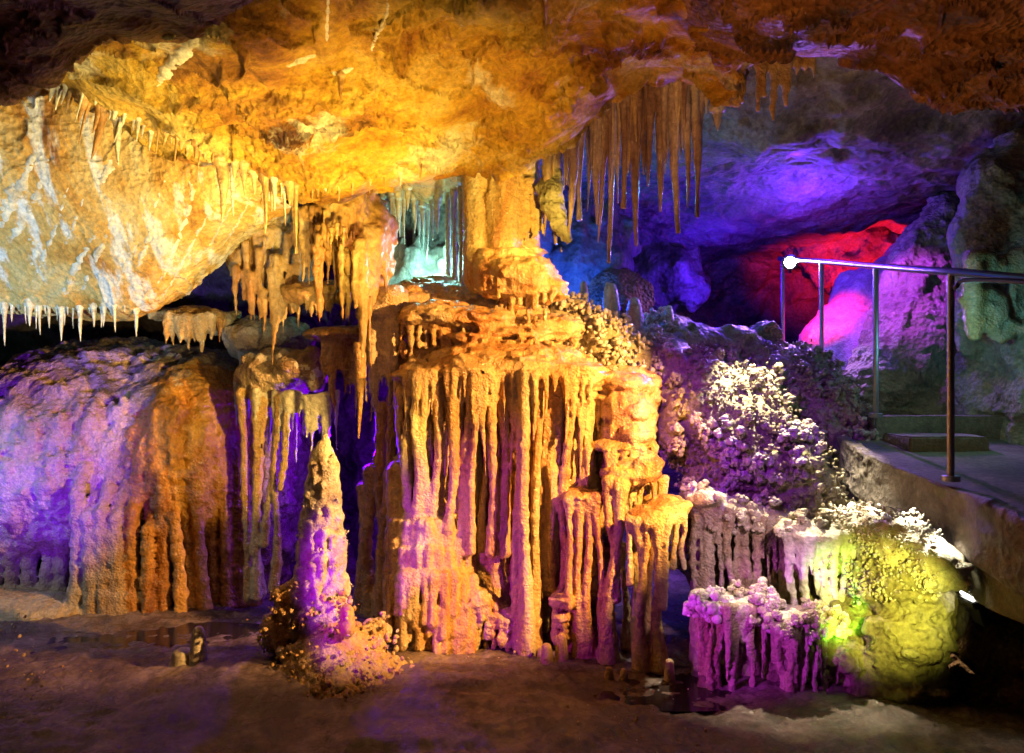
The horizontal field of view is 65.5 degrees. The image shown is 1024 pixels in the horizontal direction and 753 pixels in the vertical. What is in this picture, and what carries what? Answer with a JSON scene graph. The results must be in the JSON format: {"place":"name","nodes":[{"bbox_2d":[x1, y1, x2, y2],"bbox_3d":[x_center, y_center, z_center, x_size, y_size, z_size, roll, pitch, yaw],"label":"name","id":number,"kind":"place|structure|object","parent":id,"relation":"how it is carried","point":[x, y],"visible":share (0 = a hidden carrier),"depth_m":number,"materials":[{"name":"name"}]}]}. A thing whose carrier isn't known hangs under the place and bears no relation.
{"place":"outdoors","nodes":[
{"label":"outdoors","id":0,"kind":"place"},
{"bbox_2d":[0,0,253,106],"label":"front ceiling","id":1,"kind":"structure","parent":0,"point":[46,44],"depth_m":2.87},
{"bbox_2d":[45,0,754,205],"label":"cave ceiling","id":2,"kind":"structure","parent":0,"point":[499,91],"depth_m":3.73,"materials":[{"name":"stone"}]},
{"bbox_2d":[55,86,62,109],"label":"stalactite","id":3,"kind":"object","parent":2,"relation":"hanging from","point":[59,89],"visible":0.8,"depth_m":4.11},
{"bbox_2d":[76,90,88,121],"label":"stalactite","id":4,"kind":"object","parent":2,"relation":"hanging from","point":[84,103],"visible":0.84,"depth_m":4.06},
{"bbox_2d":[79,103,91,141],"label":"stalactite","id":5,"kind":"object","parent":2,"relation":"hanging from","point":[86,112],"visible":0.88,"depth_m":4.09},
{"bbox_2d":[92,105,99,132],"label":"stalactite","id":6,"kind":"object","parent":2,"relation":"hanging from","point":[97,115],"visible":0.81,"depth_m":4.11},
{"bbox_2d":[91,106,108,158],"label":"stalactite","id":7,"kind":"object","parent":2,"relation":"hanging from","point":[103,117],"visible":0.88,"depth_m":4.12},
{"bbox_2d":[110,115,122,165],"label":"stalactite","id":8,"kind":"object","parent":2,"relation":"hanging from","point":[117,143],"visible":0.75,"depth_m":4.17},
{"bbox_2d":[0,88,290,321],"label":"hanging boulder","id":9,"kind":"object","parent":2,"relation":"hanging from","point":[142,229],"visible":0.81,"depth_m":4.74,"materials":[{"name":"stone"}]},
{"bbox_2d":[0,302,8,345],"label":"stalactite","id":10,"kind":"object","parent":9,"relation":"hanging from","point":[4,306],"visible":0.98,"depth_m":5.13},
{"bbox_2d":[25,298,34,325],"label":"stalactite","id":11,"kind":"object","parent":9,"relation":"hanging from","point":[29,305],"visible":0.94,"depth_m":5.11},
{"bbox_2d":[37,305,42,334],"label":"stalactite","id":12,"kind":"object","parent":9,"relation":"hanging from","point":[39,307],"visible":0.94,"depth_m":5.14},
{"bbox_2d":[56,305,64,340],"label":"stalactite","id":13,"kind":"object","parent":9,"relation":"hanging from","point":[61,315],"visible":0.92,"depth_m":5.13},
{"bbox_2d":[76,305,83,340],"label":"stalactite","id":14,"kind":"object","parent":9,"relation":"hanging from","point":[79,308],"visible":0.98,"depth_m":5.10},
{"bbox_2d":[89,302,97,326],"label":"stalactite","id":15,"kind":"object","parent":9,"relation":"hanging from","point":[93,306],"visible":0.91,"depth_m":5.09},
{"bbox_2d":[133,308,139,336],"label":"stalactite","id":16,"kind":"object","parent":9,"relation":"hanging from","point":[136,311],"visible":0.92,"depth_m":5.10},
{"bbox_2d":[225,210,313,364],"bbox_3d":[-1.671,-0.649,5.641,0.653,1.146,0.703,0,0,0],"label":"dripstone mass","id":17,"kind":"object","parent":9,"relation":"hanging from","point":[266,267],"visible":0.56,"depth_m":5.34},
{"bbox_2d":[157,38,199,86],"bbox_3d":[-1.441,-1.399,3.455,0.111,0.136,0.756,0,0,-35],"label":"calcite ribbon","id":18,"kind":"object","parent":2,"relation":"attached to","point":[181,55],"visible":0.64,"depth_m":3.48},
{"bbox_2d":[191,139,198,159],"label":"stalactite","id":19,"kind":"object","parent":2,"relation":"hanging from","point":[194,143],"visible":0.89,"depth_m":4.18},
{"bbox_2d":[211,154,229,220],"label":"stalactite","id":20,"kind":"object","parent":2,"relation":"hanging from","point":[220,164],"visible":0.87,"depth_m":4.39},
{"bbox_2d":[229,164,233,215],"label":"stalactite","id":21,"kind":"object","parent":2,"relation":"hanging from","point":[232,187],"visible":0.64,"depth_m":4.43},
{"bbox_2d":[230,159,238,180],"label":"stalactite","id":22,"kind":"object","parent":2,"relation":"hanging from","point":[234,163],"visible":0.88,"depth_m":4.36},
{"bbox_2d":[238,160,248,196],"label":"stalactite","id":23,"kind":"object","parent":2,"relation":"hanging from","point":[244,165],"visible":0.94,"depth_m":4.38},
{"bbox_2d":[247,170,256,194],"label":"stalactite","id":24,"kind":"object","parent":2,"relation":"hanging from","point":[253,174],"visible":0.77,"depth_m":4.45},
{"bbox_2d":[260,173,269,232],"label":"stalactite","id":25,"kind":"object","parent":2,"relation":"hanging from","point":[264,179],"visible":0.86,"depth_m":4.44},
{"bbox_2d":[263,183,267,228],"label":"stalactite","id":26,"kind":"object","parent":2,"relation":"hanging from","point":[265,198],"visible":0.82,"depth_m":4.44},
{"bbox_2d":[270,177,277,210],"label":"stalactite","id":27,"kind":"object","parent":2,"relation":"hanging from","point":[274,180],"visible":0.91,"depth_m":4.41},
{"bbox_2d":[283,181,293,205],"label":"stalactite","id":28,"kind":"object","parent":2,"relation":"hanging from","point":[289,185],"visible":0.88,"depth_m":4.41},
{"bbox_2d":[291,187,297,253],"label":"stalactite","id":29,"kind":"object","parent":2,"relation":"hanging from","point":[292,204],"visible":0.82,"depth_m":4.45},
{"bbox_2d":[293,182,299,248],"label":"stalactite","id":30,"kind":"object","parent":2,"relation":"hanging from","point":[296,186],"visible":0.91,"depth_m":4.43},
{"bbox_2d":[286,54,315,67],"bbox_3d":[-0.918,-1.379,3.450,0.154,0.063,0.046,0,0,16],"label":"calcite ribbon","id":31,"kind":"object","parent":2,"relation":"attached to","point":[302,60],"visible":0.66,"depth_m":3.44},
{"bbox_2d":[325,0,329,40],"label":"stalactite","id":32,"kind":"object","parent":2,"relation":"attached to","point":[327,10],"visible":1,"depth_m":3.25},
{"bbox_2d":[281,193,398,402],"bbox_3d":[-1.139,-0.598,5.166,0.779,1.516,0.774,0,0,0],"label":"stalactite cluster","id":33,"kind":"object","parent":2,"relation":"hanging from","point":[354,242],"visible":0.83,"depth_m":4.94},
{"bbox_2d":[353,342,364,438],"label":"stalactite","id":34,"kind":"object","parent":33,"relation":"hanging from","point":[357,359],"visible":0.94,"depth_m":4.84},
{"bbox_2d":[336,70,345,100],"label":"stalactite","id":35,"kind":"object","parent":2,"relation":"hanging from","point":[340,75],"visible":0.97,"depth_m":3.58},
{"bbox_2d":[370,0,389,55],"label":"calcite ribbon","id":36,"kind":"object","parent":2,"relation":"attached to","point":[385,16],"visible":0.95,"depth_m":3.27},
{"bbox_2d":[542,154,555,235],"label":"stalactite","id":37,"kind":"object","parent":2,"relation":"hanging from","point":[548,166],"visible":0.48,"depth_m":4.99},
{"bbox_2d":[535,165,571,251],"bbox_3d":[0.247,-1.081,5.028,0.183,0.612,0.263,0,0,-23],"label":"stone drape","id":38,"kind":"object","parent":2,"relation":"hanging from","point":[551,198],"visible":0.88,"depth_m":4.94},
{"bbox_2d":[553,150,568,244],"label":"stalactite","id":39,"kind":"object","parent":2,"relation":"hanging from","point":[558,160],"visible":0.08,"depth_m":5.03},
{"bbox_2d":[563,138,579,232],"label":"stalactite","id":40,"kind":"object","parent":2,"relation":"hanging from","point":[571,158],"visible":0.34,"depth_m":4.90},
{"bbox_2d":[576,131,585,220],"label":"stalactite","id":41,"kind":"object","parent":2,"relation":"hanging from","point":[579,180],"visible":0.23,"depth_m":4.99},
{"bbox_2d":[589,115,605,224],"bbox_3d":[0.519,-1.414,4.878,0.144,0.967,0.160,0,0,0],"label":"stalactite","id":42,"kind":"object","parent":2,"relation":"hanging from","point":[597,130],"visible":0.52,"depth_m":4.86},
{"bbox_2d":[708,102,725,130],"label":"stalactite","id":43,"kind":"object","parent":2,"relation":"hanging from","point":[717,112],"visible":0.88,"depth_m":4.68},
{"bbox_2d":[0,163,922,571],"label":"cave wall","id":44,"kind":"structure","parent":0,"point":[746,291],"depth_m":8.08,"materials":[{"name":"stone"}]},
{"bbox_2d":[548,188,640,293],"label":"rock spur","id":45,"kind":"structure","parent":44,"relation":"attached to","point":[579,258],"depth_m":7.05,"materials":[{"name":"stone"}]},
{"bbox_2d":[588,268,654,325],"bbox_3d":[0.905,-0.584,6.884,0.645,0.718,0.633,0,0,0],"label":"rock hump","id":46,"kind":"object","parent":45,"relation":"attached to","point":[629,283],"visible":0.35,"depth_m":6.71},
{"bbox_2d":[633,242,710,318],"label":"rock spur","id":47,"kind":"structure","parent":44,"relation":"attached to","point":[678,279],"depth_m":8.26,"materials":[{"name":"stone"}]},
{"bbox_2d":[782,227,899,294],"bbox_3d":[4.021,-1.386,8.986,1.909,1.141,1.211,0,0,0],"label":"red rock","id":48,"kind":"object","parent":44,"relation":"attached to","point":[871,245],"visible":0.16,"depth_m":8.64,"materials":[{"name":"stone"}]},
{"bbox_2d":[0,451,1023,752],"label":"floor","id":49,"kind":"structure","parent":0,"point":[238,695],"depth_m":3.83,"materials":[{"name":"stone"}]},
{"bbox_2d":[30,622,260,654],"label":"puddle water","id":50,"kind":"structure","parent":49,"relation":"on","point":[213,629],"depth_m":5.03,"materials":[{"name":"brown liquid"}]},
{"bbox_2d":[0,336,314,620],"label":"flowstone mound","id":51,"kind":"object","parent":49,"relation":"on","point":[120,480],"visible":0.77,"depth_m":5.59,"materials":[{"name":"stone"}]},
{"bbox_2d":[169,647,189,666],"bbox_3d":[-1.826,1.585,4.421,0.172,0.162,0.170,0,0,0],"label":"stalagmite","id":52,"kind":"object","parent":49,"relation":"on","point":[179,656],"visible":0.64,"depth_m":4.37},
{"bbox_2d":[189,626,207,664],"bbox_3d":[-1.732,1.524,4.400,0.112,0.288,0.113,0,0,0],"label":"stalagmite","id":53,"kind":"object","parent":49,"relation":"on","point":[198,648],"visible":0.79,"depth_m":4.37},
{"bbox_2d":[222,314,339,603],"bbox_3d":[-1.662,0.610,5.884,0.973,2.177,1.045,0,0,0],"label":"drapery shelf","id":54,"kind":"object","parent":49,"relation":"on","point":[271,402],"visible":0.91,"depth_m":5.49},
{"bbox_2d":[147,305,241,351],"bbox_3d":[-2.325,-0.342,5.830,0.575,0.351,0.772,0,0,0],"label":"dripstone ledge","id":55,"kind":"object","parent":54,"relation":"attached to","point":[187,323],"visible":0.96,"depth_m":5.48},
{"bbox_2d":[257,434,414,700],"bbox_3d":[-0.947,1.052,4.206,0.934,1.479,0.792,0,0,0],"label":"stalagmite","id":56,"kind":"object","parent":49,"relation":"on","point":[318,640],"visible":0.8,"depth_m":4.22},
{"bbox_2d":[302,284,408,617],"bbox_3d":[-1.012,0.555,5.434,0.873,2.332,0.549,0,0,30],"label":"drip curtain","id":57,"kind":"object","parent":49,"relation":"on","point":[337,342],"visible":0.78,"depth_m":5.26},
{"bbox_2d":[0,609,754,752],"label":"floor rubble","id":58,"kind":"object","parent":49,"relation":"on","point":[373,616],"visible":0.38,"depth_m":3.85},
{"bbox_2d":[382,247,692,674],"bbox_3d":[0.045,0.440,5.344,2.128,2.518,1.923,0,0,0],"label":"central formation","id":59,"kind":"object","parent":49,"relation":"on","point":[527,481],"visible":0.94,"depth_m":4.69,"materials":[{"name":"stone"}]},
{"bbox_2d":[388,235,458,284],"bbox_3d":[-0.691,-0.806,6.071,0.694,0.560,0.332,0,0,0],"label":"niche flowstone","id":60,"kind":"object","parent":59,"relation":"on","point":[411,261],"visible":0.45,"depth_m":5.99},
{"bbox_2d":[444,192,449,274],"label":"stone pillar","id":61,"kind":"structure","parent":59,"relation":"on","point":[447,235],"depth_m":5.68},
{"bbox_2d":[452,192,456,279],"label":"stone pillar","id":62,"kind":"structure","parent":59,"relation":"on","point":[454,253],"depth_m":5.58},
{"bbox_2d":[458,185,463,283],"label":"stone pillar","id":63,"kind":"structure","parent":59,"relation":"on","point":[460,213],"depth_m":5.48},
{"bbox_2d":[460,160,543,294],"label":"stone pillar","id":64,"kind":"structure","parent":59,"relation":"on","point":[507,213],"depth_m":5.09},
{"bbox_2d":[540,643,552,664],"bbox_3d":[0.197,1.582,4.500,0.090,0.156,0.092,0,0,0],"label":"stalagmite","id":65,"kind":"object","parent":49,"relation":"on","point":[546,650],"visible":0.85,"depth_m":4.47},
{"bbox_2d":[554,632,568,660],"bbox_3d":[0.282,1.566,4.550,0.094,0.206,0.094,0,0,0],"label":"stalagmite","id":66,"kind":"object","parent":49,"relation":"on","point":[561,650],"visible":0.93,"depth_m":4.52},
{"bbox_2d":[604,666,613,679],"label":"stalagmite","id":67,"kind":"object","parent":49,"relation":"on","point":[608,673],"visible":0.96,"depth_m":4.28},
{"bbox_2d":[620,668,627,681],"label":"stalagmite","id":68,"kind":"object","parent":49,"relation":"on","point":[624,674],"visible":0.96,"depth_m":4.28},
{"bbox_2d":[664,658,675,682],"bbox_3d":[0.851,1.589,4.300,0.072,0.134,0.072,0,0,0],"label":"stalagmite","id":69,"kind":"object","parent":49,"relation":"on","point":[669,674],"visible":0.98,"depth_m":4.28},
{"bbox_2d":[542,291,882,584],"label":"coral slope","id":70,"kind":"structure","parent":49,"relation":"on","point":[765,411],"depth_m":5.22,"materials":[{"name":"stone"}]},
{"bbox_2d":[579,281,588,302],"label":"stalagmite","id":71,"kind":"object","parent":70,"relation":"on","point":[583,287],"visible":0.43,"depth_m":5.68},
{"bbox_2d":[605,283,619,317],"bbox_3d":[0.702,-0.385,5.600,0.152,0.540,0.147,0,0,0],"label":"stalagmite","id":72,"kind":"object","parent":70,"relation":"on","point":[612,303],"visible":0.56,"depth_m":5.56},
{"bbox_2d":[626,297,643,332],"bbox_3d":[0.856,-0.307,5.602,0.178,0.495,0.176,0,0,0],"label":"stalagmite","id":73,"kind":"object","parent":70,"relation":"on","point":[634,309],"visible":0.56,"depth_m":5.55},
{"bbox_2d":[663,305,673,326],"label":"stalagmite","id":74,"kind":"object","parent":70,"relation":"on","point":[668,315],"visible":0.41,"depth_m":5.77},
{"bbox_2d":[682,577,786,691],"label":"organ pipes","id":75,"kind":"object","parent":49,"relation":"on","point":[728,636],"visible":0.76,"depth_m":4.19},
{"bbox_2d":[685,479,814,592],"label":"organ pipes","id":76,"kind":"object","parent":49,"relation":"on","point":[722,549],"visible":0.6,"depth_m":4.70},
{"bbox_2d":[761,597,852,692],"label":"organ pipes","id":77,"kind":"object","parent":49,"relation":"on","point":[802,634],"visible":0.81,"depth_m":4.10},
{"bbox_2d":[773,501,882,607],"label":"organ pipes","id":78,"kind":"object","parent":49,"relation":"on","point":[806,544],"visible":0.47,"depth_m":4.40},
{"bbox_2d":[806,499,974,704],"bbox_3d":[1.936,1.369,4.281,0.708,1.374,0.945,0,0,0],"label":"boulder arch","id":79,"kind":"object","parent":49,"relation":"on","point":[908,577],"visible":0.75,"depth_m":4.01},
{"bbox_2d":[831,433,1023,636],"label":"retaining wall","id":80,"kind":"structure","parent":49,"relation":"on","point":[983,532],"depth_m":4.08,"materials":[{"name":"concrete"}]},
{"bbox_2d":[948,608,1023,714],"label":"dark boulder","id":81,"kind":"object","parent":49,"relation":"on","point":[986,666],"visible":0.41,"depth_m":4.01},
{"bbox_2d":[298,57,1023,272],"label":"chamber roof","id":82,"kind":"structure","parent":0,"point":[832,152],"depth_m":6.19,"materials":[{"name":"stone"}]},
{"bbox_2d":[383,175,460,209],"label":"niche roof","id":83,"kind":"structure","parent":82,"relation":"attached to","point":[425,191],"depth_m":5.56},
{"bbox_2d":[394,190,403,220],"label":"stalactite","id":84,"kind":"object","parent":83,"relation":"hanging from","point":[399,195],"visible":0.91,"depth_m":5.62},
{"bbox_2d":[402,195,405,243],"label":"stalactite","id":85,"kind":"object","parent":83,"relation":"hanging from","point":[403,209],"visible":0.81,"depth_m":5.72},
{"bbox_2d":[402,184,412,210],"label":"stalactite","id":86,"kind":"object","parent":83,"relation":"hanging from","point":[407,189],"visible":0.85,"depth_m":5.55},
{"bbox_2d":[410,192,416,219],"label":"stalactite","id":87,"kind":"object","parent":83,"relation":"hanging from","point":[413,198],"visible":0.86,"depth_m":5.71},
{"bbox_2d":[417,202,420,241],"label":"stalactite","id":88,"kind":"object","parent":83,"relation":"hanging from","point":[418,221],"visible":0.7,"depth_m":5.83},
{"bbox_2d":[419,200,426,233],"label":"stalactite","id":89,"kind":"object","parent":83,"relation":"hanging from","point":[422,205],"visible":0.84,"depth_m":5.72},
{"bbox_2d":[425,204,428,259],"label":"stalactite","id":90,"kind":"object","parent":83,"relation":"hanging from","point":[427,222],"visible":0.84,"depth_m":5.76},
{"bbox_2d":[429,199,433,239],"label":"stalactite","id":91,"kind":"object","parent":83,"relation":"hanging from","point":[431,203],"visible":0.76,"depth_m":5.70},
{"bbox_2d":[433,186,441,233],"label":"stalactite","id":92,"kind":"object","parent":83,"relation":"hanging from","point":[437,197],"visible":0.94,"depth_m":5.61},
{"bbox_2d":[450,189,455,229],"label":"stalactite","id":93,"kind":"object","parent":83,"relation":"hanging from","point":[452,194],"visible":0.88,"depth_m":5.56},
{"bbox_2d":[585,125,591,211],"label":"stalactite","id":94,"kind":"object","parent":82,"relation":"hanging from","point":[589,170],"visible":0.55,"depth_m":5.30},
{"bbox_2d":[598,102,614,242],"bbox_3d":[0.586,-1.390,4.973,0.123,1.108,0.120,0,0,34],"label":"stalactite","id":95,"kind":"object","parent":82,"relation":"hanging from","point":[609,145],"visible":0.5,"depth_m":4.94},
{"bbox_2d":[607,103,619,262],"bbox_3d":[0.644,-1.351,5.052,0.141,1.264,0.135,0,0,0],"label":"stalactite","id":96,"kind":"object","parent":82,"relation":"hanging from","point":[610,208],"visible":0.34,"depth_m":5.04},
{"bbox_2d":[616,95,632,208],"bbox_3d":[0.688,-1.474,4.889,0.125,0.896,0.154,0,0,0],"label":"stalactite","id":97,"kind":"object","parent":82,"relation":"hanging from","point":[624,107],"visible":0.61,"depth_m":4.85},
{"bbox_2d":[627,88,642,245],"bbox_3d":[0.751,-1.384,4.934,0.157,1.150,0.156,0,0,0],"label":"stalactite","id":98,"kind":"object","parent":82,"relation":"hanging from","point":[634,145],"visible":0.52,"depth_m":4.93},
{"bbox_2d":[640,90,645,174],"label":"stalactite","id":99,"kind":"object","parent":82,"relation":"hanging from","point":[643,146],"visible":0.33,"depth_m":5.00},
{"bbox_2d":[642,84,655,186],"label":"stalactite","id":100,"kind":"object","parent":82,"relation":"hanging from","point":[649,98],"visible":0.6,"depth_m":4.98},
{"bbox_2d":[655,87,668,211],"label":"stalactite","id":101,"kind":"object","parent":82,"relation":"hanging from","point":[660,167],"visible":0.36,"depth_m":4.98},
{"bbox_2d":[660,82,680,233],"bbox_3d":[1.001,-1.430,4.987,0.166,1.070,0.167,0,0,0],"label":"stalactite","id":102,"kind":"object","parent":82,"relation":"hanging from","point":[667,105],"visible":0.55,"depth_m":4.96},
{"bbox_2d":[672,80,690,207],"bbox_3d":[1.043,-1.481,4.880,0.145,0.896,0.140,0,0,0],"label":"stalactite","id":103,"kind":"object","parent":82,"relation":"hanging from","point":[682,93],"visible":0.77,"depth_m":4.88},
{"bbox_2d":[680,84,701,217],"bbox_3d":[1.122,-1.473,4.971,0.159,0.962,0.136,0,0,0],"label":"stalactite","id":104,"kind":"object","parent":82,"relation":"hanging from","point":[696,127],"visible":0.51,"depth_m":4.92},
{"bbox_2d":[699,90,707,144],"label":"stalactite","id":105,"kind":"object","parent":82,"relation":"hanging from","point":[703,101],"visible":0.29,"depth_m":4.95},
{"bbox_2d":[753,56,816,120],"bbox_3d":[1.540,-1.725,4.569,0.432,0.557,0.308,0,0,-16],"label":"stone drape","id":106,"kind":"object","parent":82,"relation":"hanging from","point":[780,75],"visible":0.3,"depth_m":4.48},
{"bbox_2d":[593,666,748,710],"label":"pool water","id":107,"kind":"structure","parent":0,"point":[684,699],"depth_m":4.11,"materials":[{"name":"brown liquid"}]},
{"bbox_2d":[682,0,1023,115],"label":"ceiling","id":108,"kind":"structure","parent":0,"point":[952,57],"depth_m":3.03,"materials":[{"name":"stone"}]},
{"bbox_2d":[845,438,1023,623],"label":"walkway","id":109,"kind":"structure","parent":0,"point":[996,470],"depth_m":4.41,"materials":[{"name":"concrete"}]},
{"bbox_2d":[798,242,895,369],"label":"flowstone slope","id":110,"kind":"structure","parent":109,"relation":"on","point":[846,307],"depth_m":7.04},
{"bbox_2d":[777,256,1023,481],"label":"railing","id":111,"kind":"object","parent":109,"relation":"on","point":[975,275],"visible":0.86,"depth_m":4.16,"materials":[{"name":"silver metal"}]},
{"bbox_2d":[782,254,797,273],"bbox_3d":[2.453,-1.000,7.026,0.140,0.178,0.176,0,0,19],"label":"spotlight","id":112,"kind":"object","parent":111,"relation":"attached to","point":[789,263],"visible":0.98,"depth_m":6.96,"materials":[{"name":"white"}]},
{"bbox_2d":[843,190,959,414],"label":"flowstone cascade","id":113,"kind":"object","parent":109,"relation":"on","point":[912,343],"visible":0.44,"depth_m":6.10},
{"bbox_2d":[866,415,1002,438],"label":"concrete step","id":114,"kind":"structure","parent":109,"relation":"on","point":[989,426],"depth_m":5.42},
{"bbox_2d":[883,432,988,451],"bbox_3d":[2.752,0.500,5.189,0.514,0.254,0.390,0,0,0],"label":"concrete step","id":115,"kind":"object","parent":109,"relation":"on","point":[920,442],"visible":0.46,"depth_m":5.00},
{"bbox_2d":[957,591,987,626],"bbox_3d":[2.305,1.139,3.950,0.123,0.182,0.140,0,0,0],"label":"floodlight","id":116,"kind":"object","parent":109,"relation":"on","point":[976,611],"visible":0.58,"depth_m":3.92,"materials":[{"name":"black"}]},
{"bbox_2d":[946,126,1023,445],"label":"rock buttress","id":117,"kind":"object","parent":109,"relation":"on","point":[985,230],"visible":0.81,"depth_m":5.28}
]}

